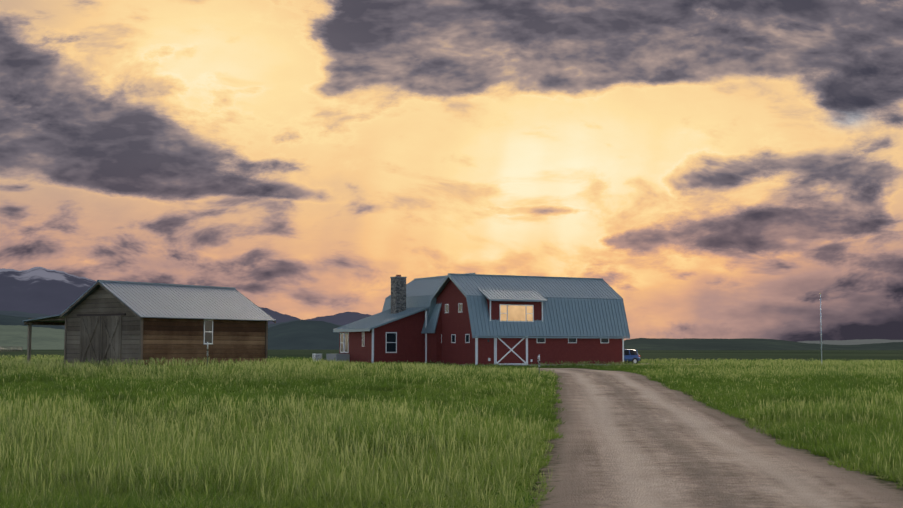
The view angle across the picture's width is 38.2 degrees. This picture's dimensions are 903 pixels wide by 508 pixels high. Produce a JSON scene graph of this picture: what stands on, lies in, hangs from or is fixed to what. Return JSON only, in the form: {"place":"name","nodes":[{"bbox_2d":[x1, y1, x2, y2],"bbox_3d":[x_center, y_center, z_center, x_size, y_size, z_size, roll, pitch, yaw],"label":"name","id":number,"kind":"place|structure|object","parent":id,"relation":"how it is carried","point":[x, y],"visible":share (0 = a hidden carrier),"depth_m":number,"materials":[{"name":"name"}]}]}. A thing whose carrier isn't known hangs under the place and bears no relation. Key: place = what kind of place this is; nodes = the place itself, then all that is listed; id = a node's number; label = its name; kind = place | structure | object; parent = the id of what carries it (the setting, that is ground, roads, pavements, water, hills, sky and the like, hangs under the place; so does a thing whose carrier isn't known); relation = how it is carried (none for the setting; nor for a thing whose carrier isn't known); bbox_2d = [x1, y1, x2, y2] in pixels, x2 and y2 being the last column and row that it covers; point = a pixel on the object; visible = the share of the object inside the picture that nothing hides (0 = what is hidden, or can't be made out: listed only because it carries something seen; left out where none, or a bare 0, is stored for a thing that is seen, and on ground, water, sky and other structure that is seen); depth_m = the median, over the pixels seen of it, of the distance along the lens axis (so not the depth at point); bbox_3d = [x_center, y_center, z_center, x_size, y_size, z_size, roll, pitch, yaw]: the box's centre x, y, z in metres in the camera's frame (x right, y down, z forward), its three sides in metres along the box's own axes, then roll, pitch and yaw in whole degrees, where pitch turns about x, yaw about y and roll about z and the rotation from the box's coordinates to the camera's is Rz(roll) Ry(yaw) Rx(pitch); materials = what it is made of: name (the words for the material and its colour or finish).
{"place":"outdoors","nodes":[
{"label":"outdoors","id":0,"kind":"place"},
{"bbox_2d":[0,325,64,349],"bbox_3d":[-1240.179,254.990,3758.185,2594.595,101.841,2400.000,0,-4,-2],"label":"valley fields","id":1,"kind":"structure","parent":0,"point":[43,338],"depth_m":3077.24,"materials":[{"name":"green plant"}]},
{"bbox_2d":[0,314,64,329],"bbox_3d":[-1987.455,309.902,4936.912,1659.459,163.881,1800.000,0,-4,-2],"label":"hill","id":2,"kind":"structure","parent":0,"point":[9,320],"depth_m":4637.16,"materials":[{"name":"green plant"}]},
{"bbox_2d":[0,311,343,328],"bbox_3d":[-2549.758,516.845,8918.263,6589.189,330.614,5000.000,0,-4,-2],"label":"hills","id":3,"kind":"structure","parent":0,"point":[21,314],"depth_m":8300.69,"materials":[{"name":"green plant"}]},
{"bbox_2d":[0,267,371,324],"bbox_3d":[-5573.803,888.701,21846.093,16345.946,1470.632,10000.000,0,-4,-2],"label":"mountains","id":4,"kind":"structure","parent":0,"point":[39,290],"depth_m":19483.35,"materials":[{"name":"blue"}]},
{"bbox_2d":[268,320,340,349],"bbox_3d":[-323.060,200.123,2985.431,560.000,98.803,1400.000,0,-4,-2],"label":"wooded hill","id":5,"kind":"structure","parent":0,"point":[306,335],"depth_m":2591.69,"materials":[{"name":"green plant"}]},
{"bbox_2d":[0,354,902,507],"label":"grass field","id":6,"kind":"structure","parent":0,"point":[47,383],"depth_m":25.43,"materials":[{"name":"green plant"}]},
{"bbox_2d":[0,350,902,507],"bbox_3d":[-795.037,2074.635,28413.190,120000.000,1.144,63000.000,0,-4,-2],"label":"ground","id":7,"kind":"structure","parent":0,"point":[848,355],"depth_m":310.99,"materials":[{"name":"green plant"}]},
{"bbox_2d":[0,346,22,351],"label":"stock fence","id":8,"kind":"object","parent":7,"relation":"on","point":[9,348],"visible":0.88,"depth_m":325.65,"materials":[{"name":"grey wood"}]},
{"bbox_2d":[22,280,275,366],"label":"old shed","id":9,"kind":"structure","parent":7,"relation":"on","point":[100,320],"depth_m":75.27,"materials":[{"name":"brown wood"}]},
{"bbox_2d":[312,353,325,361],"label":"house utilities","id":10,"kind":"object","parent":7,"relation":"on","point":[317,356],"visible":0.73,"depth_m":142.03,"materials":[{"name":"grey metal"}]},
{"bbox_2d":[326,273,629,365],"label":"barn house","id":11,"kind":"structure","parent":7,"relation":"on","point":[463,319],"depth_m":135.83,"materials":[{"name":"red wood siding"},{"name":"metal"},{"name":"stone"}]},
{"bbox_2d":[820,293,822,364],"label":"flagpole","id":12,"kind":"object","parent":7,"relation":"on","point":[821,330],"visible":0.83,"depth_m":131.85,"materials":[{"name":"grey metal"}]},
{"bbox_2d":[0,0,902,341],"label":"sky","id":13,"kind":"structure","parent":0,"point":[724,167],"materials":[{"name":"orange"}]},
{"bbox_2d":[525,368,902,507],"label":"gravel road","id":14,"kind":"structure","parent":0,"point":[632,440],"depth_m":19.07,"materials":[{"name":"gravel"}]},
{"bbox_2d":[624,338,902,349],"bbox_3d":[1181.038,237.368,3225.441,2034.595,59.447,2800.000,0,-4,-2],"label":"hills","id":15,"kind":"structure","parent":0,"point":[698,344],"depth_m":2588.28,"materials":[{"name":"green plant"}]},
{"bbox_2d":[798,339,902,344],"bbox_3d":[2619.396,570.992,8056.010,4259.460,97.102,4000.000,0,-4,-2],"label":"hills","id":16,"kind":"structure","parent":0,"point":[851,342],"depth_m":7335.48,"materials":[{"name":"green"}]},
{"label":"gravel yard","id":17,"kind":"structure","parent":0,"visible":0},
{"bbox_2d":[624,349,640,363],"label":"blue suv","id":18,"kind":"object","parent":17,"relation":"on","point":[632,356],"visible":0.38,"depth_m":148.08,"materials":[{"name":"blue paint"}]}
]}

